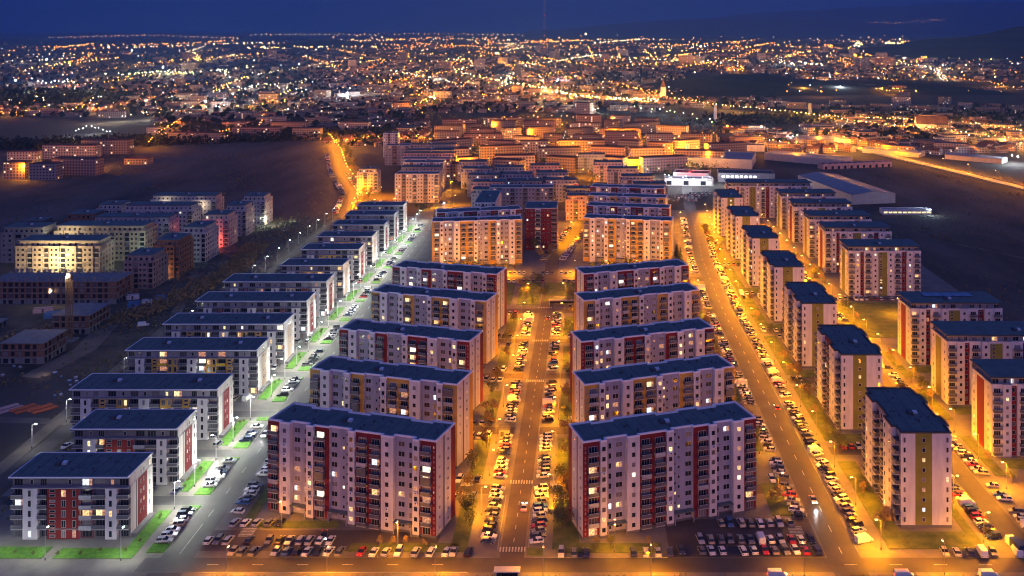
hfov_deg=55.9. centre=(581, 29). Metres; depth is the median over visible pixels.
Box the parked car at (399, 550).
[393,544,403,556]
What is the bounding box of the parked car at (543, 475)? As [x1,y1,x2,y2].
[536,472,548,478]
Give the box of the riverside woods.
[0,85,156,106]
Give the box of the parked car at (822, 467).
[817,465,831,470]
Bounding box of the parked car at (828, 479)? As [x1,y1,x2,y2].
[824,476,838,482]
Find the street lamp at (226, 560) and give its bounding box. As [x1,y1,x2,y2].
[226,545,228,575]
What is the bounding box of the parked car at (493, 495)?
[488,493,503,498]
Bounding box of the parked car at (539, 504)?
[532,502,547,507]
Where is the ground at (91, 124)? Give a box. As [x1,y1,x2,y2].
[0,32,1023,215]
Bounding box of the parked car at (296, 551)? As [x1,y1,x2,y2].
[291,546,303,555]
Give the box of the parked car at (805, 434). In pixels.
[801,432,813,437]
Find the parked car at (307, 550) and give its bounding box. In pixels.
[301,546,312,556]
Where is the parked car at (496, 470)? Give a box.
[494,468,506,473]
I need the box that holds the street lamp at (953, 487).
[953,474,958,503]
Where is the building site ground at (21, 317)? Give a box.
[0,216,415,495]
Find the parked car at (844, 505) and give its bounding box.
[838,502,854,508]
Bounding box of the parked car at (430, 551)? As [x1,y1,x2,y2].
[425,546,436,556]
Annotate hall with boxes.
[688,151,755,168]
[716,133,733,141]
[717,169,774,181]
[747,143,764,151]
[764,150,851,163]
[794,136,833,144]
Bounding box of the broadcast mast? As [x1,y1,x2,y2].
[542,1,546,55]
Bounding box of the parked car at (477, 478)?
[473,475,481,482]
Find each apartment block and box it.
[0,222,57,262]
[8,452,154,539]
[15,235,113,271]
[25,217,54,221]
[54,220,157,260]
[64,209,105,222]
[69,373,234,439]
[70,409,198,484]
[94,213,178,238]
[96,200,131,212]
[123,201,200,232]
[123,248,167,288]
[125,337,271,394]
[150,192,223,219]
[153,233,193,277]
[162,313,295,364]
[181,220,218,261]
[195,291,317,338]
[202,210,236,246]
[222,273,335,316]
[224,201,254,235]
[241,192,272,224]
[268,402,455,538]
[279,258,351,297]
[300,243,366,279]
[310,355,472,468]
[316,231,378,265]
[332,220,389,251]
[339,318,482,410]
[345,210,399,239]
[356,202,408,229]
[357,166,380,192]
[372,284,497,364]
[383,132,399,156]
[385,144,411,164]
[393,260,506,330]
[395,171,440,202]
[399,165,443,194]
[401,157,451,180]
[403,143,458,147]
[403,151,457,161]
[403,160,445,187]
[407,148,454,150]
[432,215,521,264]
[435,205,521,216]
[457,159,488,180]
[461,166,493,188]
[467,172,500,196]
[471,179,506,190]
[471,186,489,206]
[474,190,501,206]
[489,184,553,223]
[493,164,524,175]
[500,171,533,183]
[509,178,543,183]
[525,201,557,249]
[529,163,559,177]
[536,170,567,181]
[544,177,577,201]
[565,185,590,211]
[566,192,589,219]
[568,401,755,539]
[570,318,713,403]
[572,354,733,422]
[574,282,699,330]
[575,259,688,291]
[578,152,605,172]
[583,213,673,263]
[587,201,670,215]
[588,192,667,203]
[590,183,665,193]
[593,160,622,181]
[607,166,638,183]
[620,173,653,184]
[632,181,666,193]
[724,179,811,217]
[776,189,836,229]
[788,198,852,242]
[802,210,871,257]
[817,221,891,272]
[839,239,920,295]
[896,291,1002,364]
[930,321,1023,404]
[970,359,1023,456]
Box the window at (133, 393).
[131,391,138,396]
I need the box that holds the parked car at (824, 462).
[815,460,829,466]
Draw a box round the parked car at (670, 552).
[667,547,673,556]
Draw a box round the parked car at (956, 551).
[952,547,961,556]
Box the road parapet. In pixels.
[798,134,1023,189]
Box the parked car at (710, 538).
[706,534,714,543]
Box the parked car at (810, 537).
[805,532,815,543]
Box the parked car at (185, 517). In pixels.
[173,515,188,520]
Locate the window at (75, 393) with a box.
[73,391,80,396]
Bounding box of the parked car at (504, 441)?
[499,439,511,443]
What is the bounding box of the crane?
[57,255,106,342]
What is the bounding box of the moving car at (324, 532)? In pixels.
[321,530,327,539]
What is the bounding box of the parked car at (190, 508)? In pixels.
[180,506,196,511]
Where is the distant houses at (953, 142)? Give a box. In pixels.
[0,38,1023,154]
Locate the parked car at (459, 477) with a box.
[455,473,463,482]
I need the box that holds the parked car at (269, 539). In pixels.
[264,534,274,544]
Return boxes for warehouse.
[798,172,894,204]
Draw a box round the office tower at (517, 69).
[515,64,520,77]
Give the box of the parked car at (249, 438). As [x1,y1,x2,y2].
[239,435,252,441]
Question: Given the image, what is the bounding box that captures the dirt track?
[0,215,1023,474]
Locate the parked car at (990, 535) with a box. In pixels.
[984,531,1001,539]
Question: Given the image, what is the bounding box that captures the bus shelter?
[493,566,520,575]
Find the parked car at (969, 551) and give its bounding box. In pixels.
[964,547,974,556]
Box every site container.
[33,306,53,313]
[43,310,60,318]
[126,293,138,299]
[127,300,140,307]
[141,298,152,305]
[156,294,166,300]
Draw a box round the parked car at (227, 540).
[221,535,234,544]
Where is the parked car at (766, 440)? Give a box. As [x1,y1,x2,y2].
[761,438,772,443]
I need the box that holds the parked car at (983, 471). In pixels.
[973,469,989,475]
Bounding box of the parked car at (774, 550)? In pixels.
[770,546,779,554]
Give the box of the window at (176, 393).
[174,391,181,396]
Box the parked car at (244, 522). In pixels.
[240,518,251,526]
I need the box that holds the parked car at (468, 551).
[463,547,473,556]
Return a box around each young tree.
[455,487,467,503]
[459,492,475,515]
[461,471,474,484]
[461,499,473,519]
[464,507,476,525]
[465,448,477,466]
[466,449,479,471]
[477,424,489,439]
[480,409,493,426]
[483,410,495,421]
[483,435,489,447]
[484,398,498,407]
[487,382,498,391]
[491,364,502,376]
[502,331,511,340]
[502,345,509,355]
[510,311,517,321]
[521,286,529,297]
[530,238,537,251]
[533,273,543,283]
[536,247,544,255]
[539,287,548,293]
[547,501,563,517]
[548,484,568,501]
[553,506,566,527]
[554,463,568,477]
[555,475,565,486]
[559,437,568,451]
[560,406,571,415]
[560,420,568,434]
[561,320,572,329]
[561,382,570,401]
[561,504,573,527]
[562,470,568,486]
[565,287,573,295]
[590,540,599,551]
[606,535,615,545]
[704,312,713,320]
[714,347,721,355]
[751,310,759,315]
[766,323,775,333]
[767,489,775,504]
[773,483,785,497]
[778,350,787,360]
[790,361,802,374]
[794,378,803,384]
[801,382,815,394]
[808,403,818,410]
[817,271,824,282]
[819,422,828,435]
[831,430,848,453]
[840,298,849,310]
[859,480,872,497]
[873,504,895,529]
[879,506,890,522]
[886,347,898,355]
[904,369,916,382]
[915,375,928,391]
[920,380,929,390]
[927,383,938,402]
[982,449,991,459]
[1004,468,1017,479]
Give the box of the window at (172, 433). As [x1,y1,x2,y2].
[169,430,176,436]
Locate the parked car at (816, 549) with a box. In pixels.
[811,545,822,554]
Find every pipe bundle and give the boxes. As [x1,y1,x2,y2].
[0,403,19,410]
[0,405,23,413]
[9,403,36,411]
[14,405,40,414]
[26,403,52,411]
[31,405,58,414]
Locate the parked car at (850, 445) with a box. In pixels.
[847,443,854,448]
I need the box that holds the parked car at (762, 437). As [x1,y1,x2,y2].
[760,434,771,439]
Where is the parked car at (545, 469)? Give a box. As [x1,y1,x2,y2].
[537,467,550,473]
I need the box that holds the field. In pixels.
[0,139,1023,461]
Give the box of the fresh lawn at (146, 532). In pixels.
[0,225,424,558]
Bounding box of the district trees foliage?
[334,113,728,173]
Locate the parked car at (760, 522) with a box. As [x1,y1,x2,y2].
[755,518,764,527]
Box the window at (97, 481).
[95,479,104,484]
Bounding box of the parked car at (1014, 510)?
[1007,507,1023,513]
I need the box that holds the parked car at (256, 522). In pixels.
[251,518,263,526]
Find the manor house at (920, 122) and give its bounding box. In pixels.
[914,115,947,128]
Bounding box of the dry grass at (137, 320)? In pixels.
[0,213,335,418]
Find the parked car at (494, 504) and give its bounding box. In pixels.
[488,502,501,507]
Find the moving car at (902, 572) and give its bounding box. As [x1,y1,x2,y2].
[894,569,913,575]
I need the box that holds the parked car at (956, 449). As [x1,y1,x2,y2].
[953,446,967,451]
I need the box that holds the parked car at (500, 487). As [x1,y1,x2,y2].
[490,484,505,490]
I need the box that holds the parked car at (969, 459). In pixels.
[963,457,977,461]
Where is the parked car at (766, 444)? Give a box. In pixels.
[763,442,774,446]
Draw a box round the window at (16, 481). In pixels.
[14,479,22,484]
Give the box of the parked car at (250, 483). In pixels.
[247,481,262,487]
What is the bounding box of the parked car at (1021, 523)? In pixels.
[1020,518,1023,528]
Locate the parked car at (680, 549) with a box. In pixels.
[676,545,685,554]
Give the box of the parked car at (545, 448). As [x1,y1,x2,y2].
[539,446,550,451]
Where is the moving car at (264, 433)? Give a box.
[260,430,267,436]
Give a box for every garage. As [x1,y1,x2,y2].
[817,162,828,169]
[824,162,835,168]
[831,162,841,168]
[839,162,847,168]
[844,161,854,168]
[849,161,860,167]
[856,161,866,167]
[864,161,872,167]
[869,160,879,166]
[874,160,885,166]
[881,160,891,166]
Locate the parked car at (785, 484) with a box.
[779,481,792,487]
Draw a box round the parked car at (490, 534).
[480,531,496,538]
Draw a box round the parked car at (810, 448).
[807,444,822,452]
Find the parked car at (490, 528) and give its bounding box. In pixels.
[482,525,498,533]
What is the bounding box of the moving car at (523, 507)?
[521,503,526,511]
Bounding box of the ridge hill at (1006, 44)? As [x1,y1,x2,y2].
[823,26,1023,60]
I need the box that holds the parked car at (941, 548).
[939,546,949,556]
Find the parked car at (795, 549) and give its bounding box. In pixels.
[790,544,800,554]
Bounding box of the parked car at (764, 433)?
[757,431,768,436]
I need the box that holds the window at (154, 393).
[152,391,159,396]
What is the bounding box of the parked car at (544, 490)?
[535,488,548,493]
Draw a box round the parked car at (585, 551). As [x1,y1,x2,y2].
[582,547,588,557]
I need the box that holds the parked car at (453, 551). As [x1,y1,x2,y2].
[449,546,458,556]
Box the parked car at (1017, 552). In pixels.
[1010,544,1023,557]
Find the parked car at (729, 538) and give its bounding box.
[726,533,733,543]
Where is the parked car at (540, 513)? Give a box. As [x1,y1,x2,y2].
[532,511,546,517]
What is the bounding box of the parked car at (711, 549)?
[706,545,715,555]
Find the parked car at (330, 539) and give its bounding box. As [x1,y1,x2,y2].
[325,535,335,544]
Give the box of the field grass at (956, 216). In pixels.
[812,164,1023,317]
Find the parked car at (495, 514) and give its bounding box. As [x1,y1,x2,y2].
[486,511,499,517]
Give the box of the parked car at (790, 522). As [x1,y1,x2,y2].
[784,518,794,526]
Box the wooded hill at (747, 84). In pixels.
[634,74,1023,95]
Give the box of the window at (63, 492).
[61,490,65,496]
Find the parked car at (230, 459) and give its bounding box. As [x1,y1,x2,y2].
[222,457,236,463]
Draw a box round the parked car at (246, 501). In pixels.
[235,498,251,505]
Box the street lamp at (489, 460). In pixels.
[489,448,494,475]
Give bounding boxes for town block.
[3,160,32,179]
[7,149,42,161]
[29,161,63,179]
[42,143,101,158]
[52,156,103,174]
[81,138,133,153]
[124,156,152,164]
[168,131,224,142]
[223,121,248,125]
[232,126,281,138]
[270,121,308,128]
[292,127,322,139]
[338,121,370,130]
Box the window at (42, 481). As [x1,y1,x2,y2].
[40,479,46,484]
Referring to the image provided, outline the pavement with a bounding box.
[0,210,1023,575]
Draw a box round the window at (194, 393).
[192,391,196,396]
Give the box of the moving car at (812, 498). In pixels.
[809,495,817,503]
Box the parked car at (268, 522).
[263,518,275,526]
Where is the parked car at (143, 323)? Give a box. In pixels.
[137,321,148,326]
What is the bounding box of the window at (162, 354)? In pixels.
[160,352,166,356]
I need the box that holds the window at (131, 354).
[129,352,134,356]
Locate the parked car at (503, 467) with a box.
[494,465,507,469]
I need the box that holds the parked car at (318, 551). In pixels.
[313,546,324,556]
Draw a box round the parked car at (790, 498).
[784,496,799,501]
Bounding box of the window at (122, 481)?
[120,479,128,484]
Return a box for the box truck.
[1005,534,1023,550]
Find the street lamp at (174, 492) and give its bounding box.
[174,480,180,509]
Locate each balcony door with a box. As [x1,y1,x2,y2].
[15,489,22,494]
[15,499,22,504]
[15,509,22,514]
[15,519,22,525]
[15,530,22,535]
[41,489,46,494]
[41,499,46,504]
[41,509,46,514]
[41,519,46,525]
[41,530,46,535]
[74,399,79,403]
[76,439,82,444]
[82,489,91,494]
[82,500,91,505]
[82,510,91,515]
[82,520,91,525]
[82,530,91,536]
[96,489,104,494]
[96,499,104,504]
[96,510,104,514]
[96,520,104,525]
[96,530,104,535]
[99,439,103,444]
[108,399,115,403]
[120,489,128,494]
[120,499,128,504]
[120,509,128,514]
[120,519,128,525]
[120,530,128,535]
[131,399,137,403]
[136,440,144,444]
[148,439,155,444]
[148,449,155,453]
[152,399,159,403]
[160,366,166,370]
[170,439,177,444]
[170,448,177,453]
[170,457,177,462]
[170,466,177,471]
[170,476,177,481]
[174,399,181,403]
[210,399,216,403]
[210,432,216,437]
[218,359,225,362]
[218,366,225,370]
[251,388,256,392]
[271,425,277,431]
[271,435,277,440]
[271,445,277,450]
[271,455,277,460]
[271,464,277,469]
[271,474,277,479]
[271,484,277,489]
[271,493,277,498]
[271,503,277,509]
[312,373,318,378]
[312,390,318,394]
[312,398,318,403]
[317,431,323,437]
[317,442,323,447]
[317,451,323,456]
[317,461,323,466]
[317,481,323,486]
[317,491,323,496]
[317,500,323,506]
[317,510,323,517]
[353,378,359,382]
[353,387,359,391]
[353,395,359,399]
[359,437,365,442]
[359,447,365,452]
[359,457,365,462]
[359,477,365,482]
[359,487,365,492]
[359,497,365,502]
[359,507,365,512]
[359,517,365,522]
[372,438,379,444]
[372,449,379,454]
[372,459,379,464]
[372,469,379,474]
[372,479,379,484]
[372,489,379,494]
[372,499,379,504]
[372,509,379,514]
[372,519,379,524]
[390,382,395,387]
[390,391,395,395]
[401,383,407,388]
[401,392,407,397]
[401,401,407,405]
[401,409,407,414]
[423,445,430,451]
[423,456,430,461]
[423,466,430,472]
[423,487,430,492]
[423,497,430,502]
[423,507,430,512]
[423,517,430,523]
[423,527,430,534]
[445,397,451,402]
[445,406,451,411]
[445,415,451,419]
[585,345,591,349]
[585,353,591,357]
[589,388,596,393]
[589,397,596,402]
[589,406,596,411]
[589,415,596,419]
[589,446,596,452]
[589,457,596,462]
[589,467,596,473]
[589,477,596,483]
[589,487,596,493]
[589,497,596,503]
[589,508,596,513]
[589,518,596,524]
[589,528,596,535]
[635,383,641,387]
[635,391,641,396]
[635,400,641,405]
[635,409,641,413]
[641,438,649,444]
[641,449,649,454]
[641,459,649,464]
[641,469,649,474]
[641,479,649,484]
[641,489,649,494]
[641,499,649,504]
[641,509,649,514]
[641,519,649,524]
[647,381,653,386]
[647,390,653,394]
[647,398,653,403]
[647,407,653,412]
[655,436,662,442]
[655,447,662,452]
[655,457,662,462]
[655,467,662,472]
[655,477,662,482]
[655,487,662,492]
[655,497,662,502]
[655,507,662,512]
[655,516,662,522]
[684,376,690,381]
[684,385,690,389]
[684,394,690,398]
[684,402,690,406]
[698,430,705,436]
[698,440,705,446]
[698,450,705,456]
[698,460,705,465]
[698,470,705,475]
[698,480,705,485]
[698,489,705,495]
[698,499,705,505]
[698,509,705,516]
[725,371,731,376]
[725,380,731,384]
[725,397,731,401]
[746,423,752,429]
[746,433,752,438]
[746,443,752,448]
[746,453,752,458]
[746,462,752,467]
[746,472,752,477]
[746,482,752,487]
[746,491,752,496]
[746,501,752,507]
[994,388,1000,392]
[994,405,1000,409]
[994,414,1000,418]
[994,422,1000,426]
[994,431,1000,435]
[994,439,1000,443]
[994,448,1000,452]
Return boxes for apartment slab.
[428,137,471,154]
[434,124,461,137]
[434,130,459,138]
[440,147,468,155]
[442,118,476,128]
[451,161,458,179]
[456,155,478,161]
[463,122,481,133]
[464,132,501,145]
[470,127,495,132]
[479,143,522,162]
[484,116,502,126]
[487,139,515,144]
[491,120,516,131]
[492,157,525,170]
[494,153,534,170]
[501,126,521,139]
[505,116,524,125]
[513,135,539,143]
[519,139,547,153]
[523,120,554,132]
[526,125,553,138]
[528,117,561,127]
[538,146,580,162]
[543,132,565,145]
[546,154,578,172]
[558,139,604,151]
[564,126,592,138]
[570,122,600,133]
[573,133,601,138]
[576,114,601,125]
[591,145,625,155]
[599,127,640,139]
[604,119,621,126]
[604,130,637,144]
[606,155,627,165]
[610,114,630,126]
[618,139,642,155]
[624,121,659,132]
[629,146,663,156]
[635,117,658,121]
[639,154,686,172]
[646,132,672,145]
[648,141,673,154]
[656,124,688,138]
[672,138,699,154]
[675,148,724,164]
[681,132,711,148]
[704,141,746,151]
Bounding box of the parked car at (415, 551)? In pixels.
[410,547,421,556]
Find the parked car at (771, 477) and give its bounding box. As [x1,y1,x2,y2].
[767,473,775,482]
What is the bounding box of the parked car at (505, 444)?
[499,442,511,447]
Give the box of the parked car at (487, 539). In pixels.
[480,536,495,544]
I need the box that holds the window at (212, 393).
[210,391,216,396]
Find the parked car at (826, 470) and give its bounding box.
[821,468,834,473]
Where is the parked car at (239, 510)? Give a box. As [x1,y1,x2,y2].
[230,507,244,514]
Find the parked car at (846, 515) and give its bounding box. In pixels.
[843,512,857,518]
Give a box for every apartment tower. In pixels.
[713,189,742,236]
[725,206,759,259]
[740,225,778,286]
[759,250,803,322]
[782,282,836,367]
[814,324,881,430]
[861,387,951,527]
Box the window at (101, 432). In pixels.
[99,430,103,436]
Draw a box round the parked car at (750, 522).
[746,518,754,527]
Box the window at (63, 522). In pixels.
[61,520,65,527]
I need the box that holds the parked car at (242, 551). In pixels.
[236,546,249,556]
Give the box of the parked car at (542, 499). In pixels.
[534,497,546,502]
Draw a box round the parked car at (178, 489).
[170,486,183,494]
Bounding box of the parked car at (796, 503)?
[787,501,801,506]
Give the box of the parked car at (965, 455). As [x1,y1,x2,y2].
[959,453,974,458]
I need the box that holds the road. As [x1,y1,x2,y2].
[0,135,1023,575]
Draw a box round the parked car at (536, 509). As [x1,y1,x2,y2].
[532,506,547,513]
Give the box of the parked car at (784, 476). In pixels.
[775,473,789,479]
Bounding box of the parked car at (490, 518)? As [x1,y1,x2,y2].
[484,516,498,522]
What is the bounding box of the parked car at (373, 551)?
[368,547,379,556]
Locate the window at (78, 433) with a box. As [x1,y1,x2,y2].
[75,430,82,436]
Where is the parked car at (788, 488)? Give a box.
[782,487,794,491]
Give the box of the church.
[660,80,665,96]
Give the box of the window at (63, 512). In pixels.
[61,510,65,516]
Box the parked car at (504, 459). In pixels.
[496,456,508,462]
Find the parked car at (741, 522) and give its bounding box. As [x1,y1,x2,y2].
[736,518,745,527]
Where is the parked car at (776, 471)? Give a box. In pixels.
[773,469,785,473]
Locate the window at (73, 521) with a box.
[72,520,75,527]
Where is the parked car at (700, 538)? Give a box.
[696,532,704,543]
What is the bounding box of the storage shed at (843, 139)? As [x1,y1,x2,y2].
[819,135,850,142]
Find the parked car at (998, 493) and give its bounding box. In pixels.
[992,490,1007,496]
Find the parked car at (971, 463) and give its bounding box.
[966,461,981,466]
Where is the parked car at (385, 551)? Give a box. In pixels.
[380,547,391,556]
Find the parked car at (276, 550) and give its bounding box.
[270,545,281,555]
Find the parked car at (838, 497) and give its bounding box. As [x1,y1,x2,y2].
[833,493,848,500]
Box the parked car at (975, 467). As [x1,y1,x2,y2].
[970,465,984,470]
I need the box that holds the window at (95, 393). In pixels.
[93,391,98,396]
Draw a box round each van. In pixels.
[755,531,765,544]
[854,532,873,544]
[957,496,975,505]
[975,544,988,557]
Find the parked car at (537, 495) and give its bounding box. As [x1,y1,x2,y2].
[533,493,548,498]
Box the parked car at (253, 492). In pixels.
[243,490,256,495]
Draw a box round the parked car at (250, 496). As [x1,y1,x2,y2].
[239,494,254,499]
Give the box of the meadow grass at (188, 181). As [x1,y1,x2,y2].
[0,149,384,262]
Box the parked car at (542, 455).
[537,453,550,458]
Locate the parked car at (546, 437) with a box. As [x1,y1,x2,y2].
[539,435,552,440]
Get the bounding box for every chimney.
[713,105,716,121]
[808,103,811,113]
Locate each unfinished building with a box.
[0,268,133,303]
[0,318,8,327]
[0,329,66,363]
[52,303,110,333]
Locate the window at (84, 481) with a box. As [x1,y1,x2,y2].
[82,479,91,484]
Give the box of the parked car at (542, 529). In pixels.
[531,526,545,532]
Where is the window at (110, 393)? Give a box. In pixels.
[108,391,115,396]
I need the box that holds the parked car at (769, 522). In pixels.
[765,518,773,526]
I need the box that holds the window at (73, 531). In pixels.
[72,530,75,537]
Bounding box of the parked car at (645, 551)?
[643,547,648,556]
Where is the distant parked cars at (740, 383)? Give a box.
[233,154,957,441]
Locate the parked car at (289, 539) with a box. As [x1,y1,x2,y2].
[283,535,295,544]
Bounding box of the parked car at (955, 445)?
[952,443,963,447]
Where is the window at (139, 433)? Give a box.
[136,430,144,436]
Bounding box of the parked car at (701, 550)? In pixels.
[697,546,706,554]
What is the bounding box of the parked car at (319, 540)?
[315,535,324,544]
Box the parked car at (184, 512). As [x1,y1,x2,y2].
[176,509,192,516]
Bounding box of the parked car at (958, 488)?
[952,486,963,491]
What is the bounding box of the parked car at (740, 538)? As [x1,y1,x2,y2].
[736,534,744,543]
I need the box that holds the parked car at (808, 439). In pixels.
[803,437,816,441]
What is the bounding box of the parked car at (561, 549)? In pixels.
[558,545,564,557]
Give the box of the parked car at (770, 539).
[765,535,774,543]
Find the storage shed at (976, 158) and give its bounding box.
[944,152,1007,163]
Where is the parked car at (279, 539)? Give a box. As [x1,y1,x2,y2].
[273,535,285,544]
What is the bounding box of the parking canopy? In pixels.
[548,299,573,305]
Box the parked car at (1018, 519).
[1016,516,1023,523]
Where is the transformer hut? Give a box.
[498,424,509,437]
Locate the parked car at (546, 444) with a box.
[539,442,552,447]
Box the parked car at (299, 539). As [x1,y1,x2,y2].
[295,535,305,544]
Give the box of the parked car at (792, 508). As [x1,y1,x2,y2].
[788,505,803,512]
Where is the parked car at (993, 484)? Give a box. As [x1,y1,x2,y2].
[986,482,999,488]
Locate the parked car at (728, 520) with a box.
[725,516,733,527]
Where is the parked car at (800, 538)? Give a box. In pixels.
[796,535,805,543]
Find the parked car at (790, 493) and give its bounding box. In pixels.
[782,490,796,497]
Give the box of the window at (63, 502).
[61,500,65,506]
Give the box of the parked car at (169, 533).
[160,530,177,537]
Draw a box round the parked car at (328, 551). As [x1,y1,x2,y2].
[323,546,334,555]
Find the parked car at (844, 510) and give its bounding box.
[840,507,854,513]
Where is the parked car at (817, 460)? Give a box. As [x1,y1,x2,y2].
[814,457,827,463]
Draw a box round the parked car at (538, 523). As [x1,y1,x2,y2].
[530,520,546,527]
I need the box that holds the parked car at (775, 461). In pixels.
[769,459,783,464]
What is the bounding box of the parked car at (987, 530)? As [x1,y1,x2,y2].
[980,527,995,533]
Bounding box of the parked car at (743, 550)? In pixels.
[738,545,748,555]
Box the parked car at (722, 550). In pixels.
[718,546,726,554]
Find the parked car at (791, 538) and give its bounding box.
[786,534,796,543]
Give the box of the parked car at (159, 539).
[155,536,173,543]
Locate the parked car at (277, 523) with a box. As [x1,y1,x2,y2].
[274,517,285,526]
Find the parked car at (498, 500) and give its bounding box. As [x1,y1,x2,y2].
[488,497,502,503]
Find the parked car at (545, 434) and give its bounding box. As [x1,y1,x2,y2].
[539,432,552,437]
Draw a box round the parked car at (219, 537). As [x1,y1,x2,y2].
[212,533,224,544]
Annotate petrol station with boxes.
[673,169,710,175]
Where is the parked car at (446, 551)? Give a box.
[441,546,451,556]
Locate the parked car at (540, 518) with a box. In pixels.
[531,515,547,522]
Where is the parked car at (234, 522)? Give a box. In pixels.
[228,518,241,526]
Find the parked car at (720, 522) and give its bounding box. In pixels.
[716,518,725,526]
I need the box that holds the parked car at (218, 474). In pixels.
[208,470,225,478]
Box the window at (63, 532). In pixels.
[61,530,65,537]
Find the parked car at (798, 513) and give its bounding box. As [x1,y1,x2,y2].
[791,510,806,517]
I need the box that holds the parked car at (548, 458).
[537,456,551,462]
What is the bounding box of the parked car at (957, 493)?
[952,490,966,496]
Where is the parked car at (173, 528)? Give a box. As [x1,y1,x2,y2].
[165,525,180,531]
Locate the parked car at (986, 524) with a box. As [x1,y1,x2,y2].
[976,522,993,528]
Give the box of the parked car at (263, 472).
[256,469,267,476]
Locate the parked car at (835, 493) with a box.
[831,490,845,496]
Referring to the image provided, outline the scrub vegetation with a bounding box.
[0,240,271,340]
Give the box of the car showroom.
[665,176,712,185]
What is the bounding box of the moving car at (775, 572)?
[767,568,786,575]
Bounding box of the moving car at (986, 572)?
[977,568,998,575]
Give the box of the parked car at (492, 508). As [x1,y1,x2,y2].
[484,506,500,512]
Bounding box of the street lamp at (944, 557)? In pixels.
[942,539,944,574]
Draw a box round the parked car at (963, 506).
[961,503,978,509]
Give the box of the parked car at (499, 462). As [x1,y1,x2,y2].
[495,460,507,465]
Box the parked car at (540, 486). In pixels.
[534,483,548,490]
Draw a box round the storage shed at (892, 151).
[862,146,924,157]
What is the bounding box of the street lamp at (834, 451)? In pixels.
[829,440,834,466]
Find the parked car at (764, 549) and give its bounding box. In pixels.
[759,544,769,554]
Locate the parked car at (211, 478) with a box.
[204,476,219,482]
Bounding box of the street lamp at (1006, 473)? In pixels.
[1001,461,1006,488]
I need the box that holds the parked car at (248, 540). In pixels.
[244,536,254,544]
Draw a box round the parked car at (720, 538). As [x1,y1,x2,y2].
[717,534,725,543]
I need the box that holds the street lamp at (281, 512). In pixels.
[279,500,281,528]
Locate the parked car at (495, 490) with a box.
[489,488,502,494]
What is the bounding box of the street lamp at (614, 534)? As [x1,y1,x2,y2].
[614,517,615,551]
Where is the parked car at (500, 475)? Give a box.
[493,472,507,478]
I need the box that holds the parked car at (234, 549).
[227,545,239,555]
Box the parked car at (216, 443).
[212,440,223,447]
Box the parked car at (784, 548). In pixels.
[780,543,790,555]
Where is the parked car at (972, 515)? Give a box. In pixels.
[969,511,986,518]
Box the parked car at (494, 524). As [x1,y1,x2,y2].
[483,521,497,527]
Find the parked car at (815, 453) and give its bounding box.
[811,450,823,456]
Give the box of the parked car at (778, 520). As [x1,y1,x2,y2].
[774,515,783,526]
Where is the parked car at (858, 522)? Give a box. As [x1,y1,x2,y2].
[847,519,863,527]
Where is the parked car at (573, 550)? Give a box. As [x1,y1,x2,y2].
[570,547,576,557]
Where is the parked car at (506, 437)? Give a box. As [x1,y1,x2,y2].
[499,436,512,440]
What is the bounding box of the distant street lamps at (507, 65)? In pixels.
[1,19,1020,178]
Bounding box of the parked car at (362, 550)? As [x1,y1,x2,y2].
[356,546,366,556]
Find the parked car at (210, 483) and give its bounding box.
[201,481,217,487]
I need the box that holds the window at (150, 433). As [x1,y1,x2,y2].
[147,430,155,436]
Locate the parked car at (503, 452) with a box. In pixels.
[497,449,510,455]
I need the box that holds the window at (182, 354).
[180,352,186,356]
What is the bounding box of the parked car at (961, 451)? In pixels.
[957,449,970,454]
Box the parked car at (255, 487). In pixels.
[244,485,259,491]
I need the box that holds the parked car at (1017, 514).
[1013,513,1023,517]
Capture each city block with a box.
[175,79,185,85]
[176,92,197,97]
[181,63,196,71]
[181,100,200,107]
[182,53,193,58]
[189,84,202,90]
[190,95,206,101]
[194,44,200,48]
[204,72,214,77]
[216,74,224,79]
[228,88,239,93]
[232,81,241,86]
[259,93,278,99]
[267,50,276,55]
[298,83,310,88]
[300,100,315,106]
[314,89,330,98]
[335,56,347,58]
[338,93,349,98]
[345,91,363,95]
[348,60,355,67]
[357,85,367,89]
[363,86,379,91]
[363,91,376,93]
[375,84,389,90]
[375,92,388,98]
[382,101,390,105]
[391,72,402,75]
[391,101,409,108]
[392,59,406,62]
[393,102,411,108]
[399,52,406,58]
[433,91,451,98]
[440,61,451,69]
[443,85,457,89]
[461,98,480,103]
[474,60,484,68]
[490,81,501,86]
[498,58,507,63]
[505,94,517,102]
[512,85,522,91]
[517,100,534,109]
[521,72,531,76]
[527,88,541,95]
[535,45,541,50]
[540,48,547,52]
[542,88,557,93]
[549,51,559,57]
[574,99,595,104]
[575,102,592,113]
[584,68,595,71]
[599,96,611,102]
[601,54,609,60]
[617,49,627,55]
[622,70,635,76]
[627,81,639,84]
[641,45,648,49]
[641,79,655,83]
[657,72,667,75]
[679,55,692,63]
[693,56,704,62]
[718,53,727,55]
[737,59,748,61]
[737,63,752,67]
[752,67,764,72]
[757,53,765,59]
[800,74,810,78]
[805,65,816,69]
[816,76,828,79]
[823,47,828,52]
[829,100,845,106]
[845,72,859,75]
[849,49,858,53]
[854,58,868,66]
[874,57,882,64]
[875,53,886,57]
[883,57,894,65]
[892,85,906,87]
[892,96,910,105]
[898,91,909,95]
[910,59,923,61]
[928,57,937,61]
[938,96,951,103]
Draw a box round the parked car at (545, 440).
[539,439,551,443]
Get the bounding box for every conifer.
[674,244,678,258]
[678,247,683,261]
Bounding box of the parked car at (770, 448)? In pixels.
[764,446,775,451]
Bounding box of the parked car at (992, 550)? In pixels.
[987,546,998,556]
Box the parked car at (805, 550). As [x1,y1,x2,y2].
[800,546,810,554]
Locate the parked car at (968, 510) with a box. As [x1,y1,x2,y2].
[965,507,981,513]
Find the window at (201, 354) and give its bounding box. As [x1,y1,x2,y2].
[199,352,205,356]
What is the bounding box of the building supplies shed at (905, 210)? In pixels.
[879,207,931,214]

